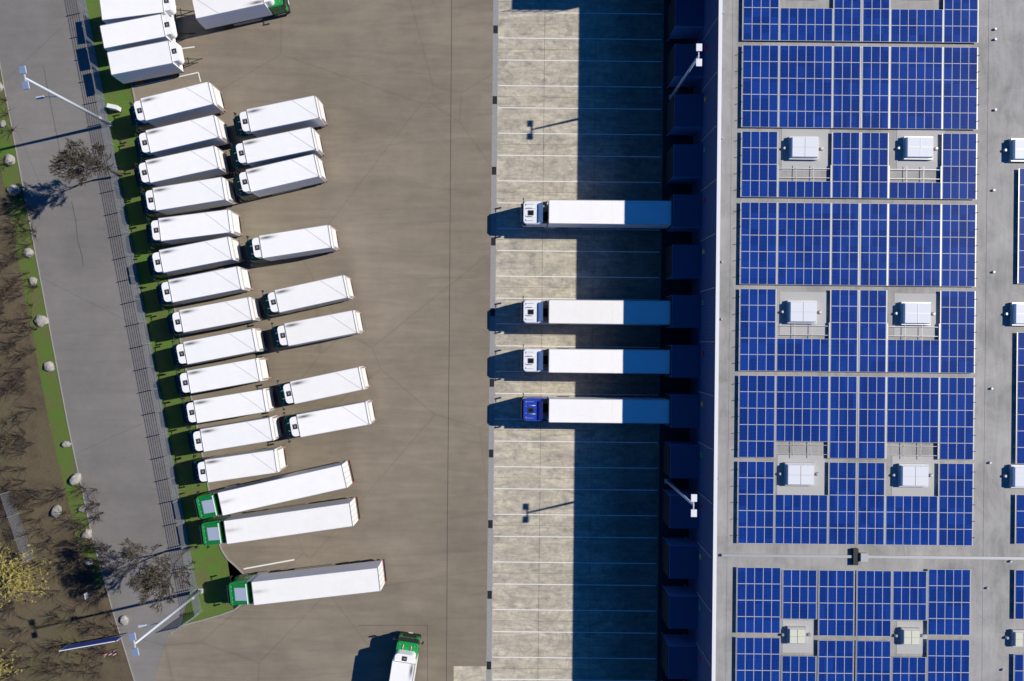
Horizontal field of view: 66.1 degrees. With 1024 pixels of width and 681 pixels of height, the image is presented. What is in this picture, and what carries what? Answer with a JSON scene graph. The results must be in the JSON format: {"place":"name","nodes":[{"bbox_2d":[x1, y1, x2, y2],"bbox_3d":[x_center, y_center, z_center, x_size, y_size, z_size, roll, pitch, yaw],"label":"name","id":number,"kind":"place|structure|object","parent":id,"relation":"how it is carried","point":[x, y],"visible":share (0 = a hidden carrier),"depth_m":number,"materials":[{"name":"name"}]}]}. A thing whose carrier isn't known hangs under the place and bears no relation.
{"place":"outdoors","nodes":[
{"label":"outdoors","id":0,"kind":"place"},
{"bbox_2d":[0,168,133,680],"bbox_3d":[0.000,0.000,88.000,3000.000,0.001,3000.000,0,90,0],"label":"grass strip","id":1,"kind":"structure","parent":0,"point":[39,461],"depth_m":88.00,"materials":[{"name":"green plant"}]},
{"bbox_2d":[0,86,21,213],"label":"tree","id":2,"kind":"object","parent":1,"relation":"on","point":[5,134],"visible":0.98,"depth_m":87.39,"materials":[{"name":"brown plant"}]},
{"bbox_2d":[0,640,21,680],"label":"willow shrub","id":3,"kind":"object","parent":1,"relation":"on","point":[4,665],"visible":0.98,"depth_m":86.35,"materials":[{"name":"yellow plant"}]},
{"bbox_2d":[0,491,33,562],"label":"field fence","id":4,"kind":"object","parent":1,"relation":"on","point":[29,558],"visible":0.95,"depth_m":86.89,"materials":[{"name":"silver metal"}]},
{"bbox_2d":[0,182,42,517],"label":"scrub bush","id":5,"kind":"object","parent":1,"relation":"on","point":[22,370],"visible":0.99,"depth_m":87.13,"materials":[{"name":"brown plant"}]},
{"bbox_2d":[0,543,51,607],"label":"tree","id":6,"kind":"object","parent":1,"relation":"on","point":[14,577],"visible":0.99,"depth_m":85.43,"materials":[{"name":"yellow plant"}]},
{"bbox_2d":[0,71,103,587],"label":"roadside grass","id":7,"kind":"structure","parent":1,"relation":"on","point":[52,393],"depth_m":88.00,"materials":[{"name":"green plant"}]},
{"bbox_2d":[0,120,5,126],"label":"boulder","id":8,"kind":"object","parent":7,"relation":"on","point":[2,123],"visible":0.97,"depth_m":87.72,"materials":[{"name":"grey stone"}]},
{"bbox_2d":[4,154,14,165],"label":"boulder","id":9,"kind":"object","parent":7,"relation":"on","point":[8,158],"visible":1,"depth_m":87.59,"materials":[{"name":"grey stone"}]},
{"bbox_2d":[7,185,20,194],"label":"boulder","id":10,"kind":"object","parent":7,"relation":"on","point":[11,188],"visible":0.95,"depth_m":87.57,"materials":[{"name":"grey stone"}]},
{"bbox_2d":[23,248,33,257],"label":"boulder","id":11,"kind":"object","parent":7,"relation":"on","point":[28,251],"visible":0.99,"depth_m":87.63,"materials":[{"name":"grey stone"}]},
{"bbox_2d":[29,277,36,285],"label":"boulder","id":12,"kind":"object","parent":7,"relation":"on","point":[32,280],"visible":0.97,"depth_m":87.69,"materials":[{"name":"grey stone"}]},
{"bbox_2d":[34,315,48,326],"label":"boulder","id":13,"kind":"object","parent":7,"relation":"on","point":[39,320],"visible":1,"depth_m":87.62,"materials":[{"name":"grey stone"}]},
{"bbox_2d":[44,361,54,371],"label":"boulder","id":14,"kind":"object","parent":7,"relation":"on","point":[49,366],"visible":1,"depth_m":87.65,"materials":[{"name":"grey stone"}]},
{"bbox_2d":[62,441,70,446],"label":"boulder","id":15,"kind":"object","parent":7,"relation":"on","point":[66,443],"visible":1,"depth_m":87.64,"materials":[{"name":"grey stone"}]},
{"bbox_2d":[69,473,80,485],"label":"boulder","id":16,"kind":"object","parent":7,"relation":"on","point":[75,478],"visible":1,"depth_m":87.55,"materials":[{"name":"grey stone"}]},
{"bbox_2d":[81,528,91,540],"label":"boulder","id":17,"kind":"object","parent":7,"relation":"on","point":[88,533],"visible":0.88,"depth_m":87.63,"materials":[{"name":"grey stone"}]},
{"bbox_2d":[85,558,93,565],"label":"boulder","id":18,"kind":"object","parent":7,"relation":"on","point":[89,563],"visible":0.84,"depth_m":87.62,"materials":[{"name":"grey stone"}]},
{"bbox_2d":[51,504,61,517],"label":"boulder","id":19,"kind":"object","parent":1,"relation":"on","point":[57,507],"visible":0.92,"depth_m":87.55,"materials":[{"name":"grey stone"}]},
{"bbox_2d":[0,478,125,680],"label":"tree","id":20,"kind":"object","parent":1,"relation":"on","point":[86,570],"visible":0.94,"depth_m":87.16,"materials":[{"name":"brown plant"}]},
{"bbox_2d":[58,632,127,651],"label":"entrance sign board","id":21,"kind":"object","parent":1,"relation":"on","point":[93,642],"visible":1,"depth_m":86.23,"materials":[{"name":"blue metal"}]},
{"bbox_2d":[0,65,243,680],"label":"yard kerb","id":22,"kind":"structure","parent":1,"relation":"on","point":[231,562],"depth_m":87.94,"materials":[{"name":"grey concrete"}]},
{"bbox_2d":[77,0,201,634],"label":"yard fence","id":23,"kind":"object","parent":1,"relation":"on","point":[133,288],"visible":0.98,"depth_m":86.94,"materials":[{"name":"silver metal"}]},
{"bbox_2d":[85,0,233,624],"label":"verge grass","id":24,"kind":"structure","parent":1,"relation":"on","point":[211,572],"depth_m":87.99,"materials":[{"name":"green plant"}]},
{"bbox_2d":[19,65,112,126],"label":"yard floodlight","id":25,"kind":"object","parent":24,"relation":"on","point":[25,83],"visible":1,"depth_m":77.39,"materials":[{"name":"grey metal"}]},
{"bbox_2d":[47,136,123,186],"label":"bare tree","id":26,"kind":"object","parent":24,"relation":"on","point":[68,158],"visible":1,"depth_m":79.32,"materials":[{"name":"brown plant"}]},
{"bbox_2d":[107,103,121,111],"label":"service cabinet","id":27,"kind":"object","parent":24,"relation":"on","point":[113,107],"visible":1,"depth_m":87.00,"materials":[{"name":"white metal"}]},
{"bbox_2d":[112,537,199,611],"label":"bare tree","id":28,"kind":"object","parent":24,"relation":"on","point":[152,578],"visible":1,"depth_m":78.37,"materials":[{"name":"brown plant"}]},
{"bbox_2d":[129,588,202,656],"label":"yard floodlight","id":29,"kind":"object","parent":24,"relation":"on","point":[135,650],"visible":1,"depth_m":77.39,"materials":[{"name":"grey metal"}]},
{"bbox_2d":[486,0,498,680],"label":"drainage channel","id":30,"kind":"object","parent":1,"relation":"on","point":[492,347],"depth_m":87.98,"materials":[{"name":"grey"}]},
{"bbox_2d":[0,0,191,680],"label":"access road","id":31,"kind":"structure","parent":0,"point":[105,380],"depth_m":88.00,"materials":[{"name":"grey asphalt"}]},
{"bbox_2d":[120,615,128,625],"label":"boulder","id":32,"kind":"object","parent":31,"relation":"on","point":[124,619],"visible":1,"depth_m":87.69,"materials":[{"name":"grey stone"}]},
{"bbox_2d":[132,0,492,680],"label":"yard pavement","id":33,"kind":"structure","parent":0,"point":[390,88],"depth_m":87.99,"materials":[{"name":"concrete"}]},
{"bbox_2d":[99,0,193,23],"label":"reefer trailer","id":34,"kind":"object","parent":33,"relation":"on","point":[113,11],"visible":0.68,"depth_m":84.05,"materials":[{"name":"white metal"}]},
{"bbox_2d":[100,14,195,51],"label":"reefer trailer","id":35,"kind":"object","parent":33,"relation":"on","point":[138,31],"visible":0.69,"depth_m":84.05,"materials":[{"name":"white metal"}]},
{"bbox_2d":[107,40,202,84],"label":"reefer trailer","id":36,"kind":"object","parent":33,"relation":"on","point":[141,64],"visible":1,"depth_m":84.05,"materials":[{"name":"white metal"}]},
{"bbox_2d":[129,81,226,132],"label":"trailer","id":37,"kind":"object","parent":33,"relation":"on","point":[199,100],"visible":0.93,"depth_m":84.05,"materials":[{"name":"white metal"}]},
{"bbox_2d":[134,145,231,192],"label":"box truck","id":38,"kind":"object","parent":33,"relation":"on","point":[208,162],"visible":0.87,"depth_m":84.05,"materials":[{"name":"white metal"}]},
{"bbox_2d":[134,114,231,162],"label":"box truck","id":39,"kind":"object","parent":33,"relation":"on","point":[192,134],"visible":0.81,"depth_m":84.05,"materials":[{"name":"white metal"}]},
{"bbox_2d":[140,177,237,219],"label":"box truck","id":40,"kind":"object","parent":33,"relation":"on","point":[192,196],"visible":0.99,"depth_m":84.05,"materials":[{"name":"white metal"}]},
{"bbox_2d":[146,209,242,248],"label":"box truck","id":41,"kind":"object","parent":33,"relation":"on","point":[186,228],"visible":0.91,"depth_m":84.05,"materials":[{"name":"white metal"}]},
{"bbox_2d":[147,236,244,280],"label":"box truck","id":42,"kind":"object","parent":33,"relation":"on","point":[197,256],"visible":1,"depth_m":84.05,"materials":[{"name":"white metal"}]},
{"bbox_2d":[156,266,253,309],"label":"box truck","id":43,"kind":"object","parent":33,"relation":"on","point":[205,286],"visible":1,"depth_m":84.05,"materials":[{"name":"white metal"}]},
{"bbox_2d":[134,6,293,568],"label":"yard markings","id":44,"kind":"object","parent":33,"relation":"on","point":[200,81],"visible":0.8,"depth_m":87.98,"materials":[{"name":"white paint"}]},
{"bbox_2d":[167,297,263,339],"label":"box truck","id":45,"kind":"object","parent":33,"relation":"on","point":[219,315],"visible":1,"depth_m":84.05,"materials":[{"name":"white metal"}]},
{"bbox_2d":[171,328,267,370],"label":"box truck","id":46,"kind":"object","parent":33,"relation":"on","point":[218,347],"visible":1,"depth_m":84.05,"materials":[{"name":"white metal"}]},
{"bbox_2d":[174,358,270,399],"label":"box truck","id":47,"kind":"object","parent":33,"relation":"on","point":[253,370],"visible":1,"depth_m":84.05,"materials":[{"name":"white metal"}]},
{"bbox_2d":[181,387,277,427],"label":"box truck","id":48,"kind":"object","parent":33,"relation":"on","point":[257,401],"visible":1,"depth_m":84.05,"materials":[{"name":"white metal"}]},
{"bbox_2d":[187,415,283,456],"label":"box truck","id":49,"kind":"object","parent":33,"relation":"on","point":[237,434],"visible":1,"depth_m":84.05,"materials":[{"name":"white metal"}]},
{"bbox_2d":[192,446,287,486],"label":"box truck","id":50,"kind":"object","parent":33,"relation":"on","point":[242,464],"visible":1,"depth_m":84.05,"materials":[{"name":"white metal"}]},
{"bbox_2d":[192,0,290,30],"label":"box truck","id":51,"kind":"object","parent":33,"relation":"on","point":[212,14],"visible":1,"depth_m":84.73,"materials":[{"name":"white metal"}]},
{"bbox_2d":[43,0,492,680],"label":"pavement seams","id":52,"kind":"object","parent":33,"relation":"on","point":[469,672],"depth_m":87.98,"materials":[{"name":"grey"}]},
{"bbox_2d":[194,460,353,521],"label":"semi truck","id":53,"kind":"object","parent":33,"relation":"on","point":[246,496],"visible":1,"depth_m":84.00,"materials":[{"name":"white metal"}]},
{"bbox_2d":[229,127,324,174],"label":"box truck","id":54,"kind":"object","parent":33,"relation":"on","point":[262,151],"visible":0.91,"depth_m":84.05,"materials":[{"name":"white metal"}]},
{"bbox_2d":[199,497,359,547],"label":"semi truck","id":55,"kind":"object","parent":33,"relation":"on","point":[317,516],"visible":1,"depth_m":84.00,"materials":[{"name":"white metal"}]},
{"bbox_2d":[233,154,327,202],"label":"box truck","id":56,"kind":"object","parent":33,"relation":"on","point":[280,177],"visible":1,"depth_m":84.05,"materials":[{"name":"white metal"}]},
{"bbox_2d":[233,95,327,142],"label":"box truck","id":57,"kind":"object","parent":33,"relation":"on","point":[279,117],"visible":0.86,"depth_m":84.05,"materials":[{"name":"white metal"}]},
{"bbox_2d":[245,225,339,266],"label":"box truck","id":58,"kind":"object","parent":33,"relation":"on","point":[297,243],"visible":1,"depth_m":84.05,"materials":[{"name":"white metal"}]},
{"bbox_2d":[226,559,386,607],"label":"semi truck","id":59,"kind":"object","parent":33,"relation":"on","point":[314,582],"visible":1,"depth_m":84.00,"materials":[{"name":"white metal"}]},
{"bbox_2d":[261,275,355,320],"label":"box truck","id":60,"kind":"object","parent":33,"relation":"on","point":[309,295],"visible":1,"depth_m":84.05,"materials":[{"name":"white metal"}]},
{"bbox_2d":[270,310,364,352],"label":"box truck","id":61,"kind":"object","parent":33,"relation":"on","point":[318,329],"visible":1,"depth_m":84.05,"materials":[{"name":"white metal"}]},
{"bbox_2d":[276,366,369,409],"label":"box truck","id":62,"kind":"object","parent":33,"relation":"on","point":[331,384],"visible":1,"depth_m":84.05,"materials":[{"name":"white metal"}]},
{"bbox_2d":[282,400,375,442],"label":"box truck","id":63,"kind":"object","parent":33,"relation":"on","point":[333,418],"visible":1,"depth_m":84.05,"materials":[{"name":"white metal"}]},
{"bbox_2d":[389,631,423,680],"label":"box truck","id":64,"kind":"object","parent":33,"relation":"on","point":[404,663],"visible":1,"depth_m":84.08,"materials":[{"name":"white metal"}]},
{"bbox_2d":[492,0,663,680],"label":"apron pavement","id":65,"kind":"structure","parent":0,"point":[631,457],"depth_m":87.98,"materials":[{"name":"concrete"}]},
{"bbox_2d":[492,1,661,680],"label":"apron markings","id":66,"kind":"object","parent":65,"relation":"on","point":[592,346],"visible":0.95,"depth_m":87.97,"materials":[{"name":"white paint"}]},
{"bbox_2d":[521,393,668,424],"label":"semi truck","id":67,"kind":"object","parent":65,"relation":"on","point":[568,409],"visible":0.92,"depth_m":84.00,"materials":[{"name":"white metal"}]},
{"bbox_2d":[521,296,669,326],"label":"semi truck","id":68,"kind":"object","parent":65,"relation":"on","point":[611,312],"visible":0.94,"depth_m":84.00,"materials":[{"name":"white metal"}]},
{"bbox_2d":[521,344,669,375],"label":"semi truck","id":69,"kind":"object","parent":65,"relation":"on","point":[628,361],"visible":0.96,"depth_m":84.00,"materials":[{"name":"white metal"}]},
{"bbox_2d":[521,198,670,229],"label":"semi truck","id":70,"kind":"object","parent":65,"relation":"on","point":[629,214],"visible":0.98,"depth_m":84.00,"materials":[{"name":"white metal"}]},
{"bbox_2d":[657,0,693,680],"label":"dock pit paving","id":71,"kind":"structure","parent":65,"relation":"on","point":[675,336],"depth_m":87.98,"materials":[{"name":"grey concrete"}]},
{"bbox_2d":[665,479,696,516],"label":"street light","id":72,"kind":"object","parent":71,"relation":"on","point":[693,500],"visible":1,"depth_m":75.49,"materials":[{"name":"grey metal"}]},
{"bbox_2d":[660,0,703,680],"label":"dock houses","id":73,"kind":"structure","parent":71,"relation":"on","point":[681,459],"depth_m":83.40,"materials":[{"name":"blue"}]},
{"bbox_2d":[669,44,701,99],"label":"street light","id":74,"kind":"object","parent":71,"relation":"on","point":[697,61],"visible":0.93,"depth_m":77.13,"materials":[{"name":"grey metal"}]},
{"bbox_2d":[687,0,718,680],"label":"warehouse walls","id":75,"kind":"structure","parent":0,"point":[703,336],"depth_m":80.84,"materials":[{"name":"metal"}]},
{"bbox_2d":[712,0,1023,680],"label":"warehouse roof","id":76,"kind":"structure","parent":75,"relation":"on","point":[990,553],"depth_m":77.50,"materials":[{"name":"grey concrete"}]},
{"bbox_2d":[716,11,1023,670],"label":"air conditioner","id":77,"kind":"object","parent":76,"relation":"on","point":[916,315],"visible":1,"depth_m":77.48,"materials":[{"name":"white metal"}]},
{"bbox_2d":[735,0,1023,680],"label":"solar panels","id":78,"kind":"object","parent":76,"relation":"on","point":[915,244],"visible":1,"depth_m":77.22,"materials":[{"name":"blue glass"}]}
]}

